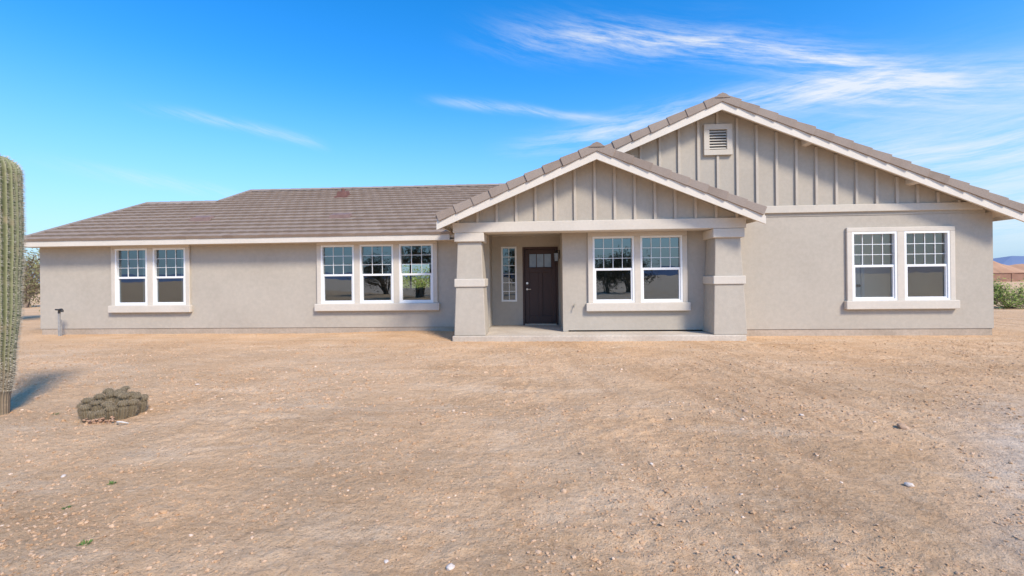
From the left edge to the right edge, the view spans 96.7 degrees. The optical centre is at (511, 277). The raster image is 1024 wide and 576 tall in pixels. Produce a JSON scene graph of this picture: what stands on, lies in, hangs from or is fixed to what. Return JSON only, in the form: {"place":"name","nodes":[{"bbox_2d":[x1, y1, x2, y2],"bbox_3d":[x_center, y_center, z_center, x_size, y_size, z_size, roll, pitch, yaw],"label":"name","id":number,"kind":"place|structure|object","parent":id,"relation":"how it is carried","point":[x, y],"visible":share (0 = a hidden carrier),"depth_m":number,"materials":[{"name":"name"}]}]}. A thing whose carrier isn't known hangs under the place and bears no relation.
{"place":"outdoors","nodes":[
{"label":"outdoors","id":0,"kind":"place"},
{"bbox_2d":[0,279,1023,575],"bbox_3d":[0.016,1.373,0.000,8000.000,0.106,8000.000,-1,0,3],"label":"ground","id":1,"kind":"structure","parent":0,"point":[936,529],"depth_m":3.52,"materials":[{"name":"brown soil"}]},
{"bbox_2d":[0,155,27,414],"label":"saguaro cactus","id":2,"kind":"object","parent":1,"relation":"on","point":[12,231],"visible":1,"depth_m":4.82,"materials":[{"name":"green plant"}]},
{"bbox_2d":[22,248,39,310],"bbox_3d":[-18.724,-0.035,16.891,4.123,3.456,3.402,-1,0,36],"label":"mesquite tree","id":3,"kind":"object","parent":1,"relation":"on","point":[27,268],"visible":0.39,"depth_m":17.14,"materials":[{"name":"green plant"}]},
{"bbox_2d":[55,308,63,335],"bbox_3d":[-11.727,1.187,11.803,0.270,0.762,0.070,-1,0,16],"label":"standpipe","id":4,"kind":"object","parent":1,"relation":"on","point":[60,322],"visible":0.91,"depth_m":11.80,"materials":[{"name":"metal"}]},
{"bbox_2d":[76,539,92,545],"bbox_3d":[-2.264,1.403,2.410,0.067,0.020,0.054,-1,0,-36],"label":"weed","id":5,"kind":"object","parent":1,"relation":"on","point":[83,542],"visible":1,"depth_m":2.42,"materials":[{"name":"green plant"}]},
{"bbox_2d":[75,385,148,424],"bbox_3d":[-4.090,1.282,4.652,0.611,0.293,0.610,-1,0,3],"label":"hedgehog cactus","id":6,"kind":"object","parent":1,"relation":"on","point":[121,403],"visible":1,"depth_m":4.55,"materials":[{"name":"green plant"}]},
{"bbox_2d":[402,264,429,287],"bbox_3d":[-6.664,0.096,31.164,6.549,2.900,7.107,-1,0,3],"label":"desert shrub","id":7,"kind":"object","parent":1,"relation":"on","point":[425,283],"visible":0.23,"depth_m":30.73,"materials":[{"name":"green plant"}]},
{"bbox_2d":[446,563,454,570],"bbox_3d":[-0.295,1.388,2.179,0.042,0.030,0.040,-1,0,-45],"label":"stone","id":8,"kind":"object","parent":1,"relation":"on","point":[450,566],"visible":1,"depth_m":2.17,"materials":[{"name":"white stone"}]},
{"bbox_2d":[24,92,1023,341],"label":"ranch house","id":9,"kind":"structure","parent":1,"relation":"on","point":[722,216],"depth_m":10.28,"materials":[{"name":"paint"}]},
{"bbox_2d":[108,245,192,312],"bbox_3d":[-9.493,0.030,11.962,2.260,1.785,0.165,-1,0,3],"label":"window","id":10,"kind":"structure","parent":9,"relation":"in","point":[151,304],"depth_m":11.93,"materials":[{"name":"paint"}]},
{"bbox_2d":[314,241,439,310],"bbox_3d":[-3.444,-0.042,11.602,3.230,1.785,0.165,-1,0,3],"label":"window","id":11,"kind":"structure","parent":9,"relation":"in","point":[357,303],"depth_m":11.56,"materials":[{"name":"paint"}]},
{"bbox_2d":[390,263,429,288],"bbox_3d":[-4.982,-0.061,22.385,2.000,1.300,0.060,-1,0,3],"label":"window","id":12,"kind":"structure","parent":9,"relation":"in","point":[390,263],"depth_m":22.36,"materials":[{"name":"white plastic"}]},
{"bbox_2d":[501,247,516,301],"bbox_3d":[-0.077,-0.084,12.046,0.410,1.450,0.080,-1,0,3],"label":"window","id":13,"kind":"structure","parent":9,"relation":"in","point":[502,248],"depth_m":12.02,"materials":[{"name":"white plastic"}]},
{"bbox_2d":[522,247,558,324],"bbox_3d":[0.752,0.228,12.027,0.930,2.054,0.160,-1,0,3],"label":"front door","id":14,"kind":"structure","parent":9,"relation":"in","point":[540,271],"depth_m":12.05,"materials":[{"name":"wood"}]},
{"bbox_2d":[586,231,690,310],"bbox_3d":[2.841,-0.139,10.327,2.320,1.800,0.165,-1,0,3],"label":"window","id":15,"kind":"structure","parent":9,"relation":"in","point":[637,302],"depth_m":10.29,"materials":[{"name":"paint"}]},
{"bbox_2d":[844,226,959,309],"bbox_3d":[8.516,-0.205,9.990,2.360,1.800,0.165,-1,0,3],"label":"window","id":16,"kind":"structure","parent":9,"relation":"in","point":[899,266],"depth_m":9.96,"materials":[{"name":"paint"}]},
{"bbox_2d":[896,423,909,429],"bbox_3d":[3.509,1.339,4.084,0.091,0.057,0.099,-1,0,30],"label":"stone","id":17,"kind":"object","parent":1,"relation":"on","point":[902,426],"visible":0.94,"depth_m":4.06,"materials":[{"name":"beige stone"}]},
{"bbox_2d":[904,482,913,486],"bbox_3d":[2.583,1.351,2.963,0.055,0.030,0.055,-1,0,3],"label":"stone","id":18,"kind":"object","parent":1,"relation":"on","point":[907,484],"visible":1,"depth_m":2.95,"materials":[{"name":"white stone"}]},
{"bbox_2d":[993,274,1023,308],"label":"creosote bush","id":19,"kind":"object","parent":1,"relation":"on","point":[1000,297],"visible":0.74,"depth_m":16.94,"materials":[{"name":"green plant"}]},
{"bbox_2d":[993,272,1023,281],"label":"block wall","id":20,"kind":"structure","parent":1,"relation":"on","point":[1012,276],"depth_m":61.98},
{"bbox_2d":[0,0,1023,272],"label":"sky","id":21,"kind":"structure","parent":0,"point":[106,106],"materials":[{"name":"blue"}]},
{"bbox_2d":[30,256,1023,282],"bbox_3d":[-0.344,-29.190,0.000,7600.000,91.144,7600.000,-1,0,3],"label":"hills","id":22,"kind":"structure","parent":0,"point":[1010,260],"depth_m":2157.31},
{"bbox_2d":[993,261,1023,272],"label":"earth bank","id":23,"kind":"structure","parent":0,"point":[999,268],"depth_m":106.52,"materials":[{"name":"brown soil"}]}
]}

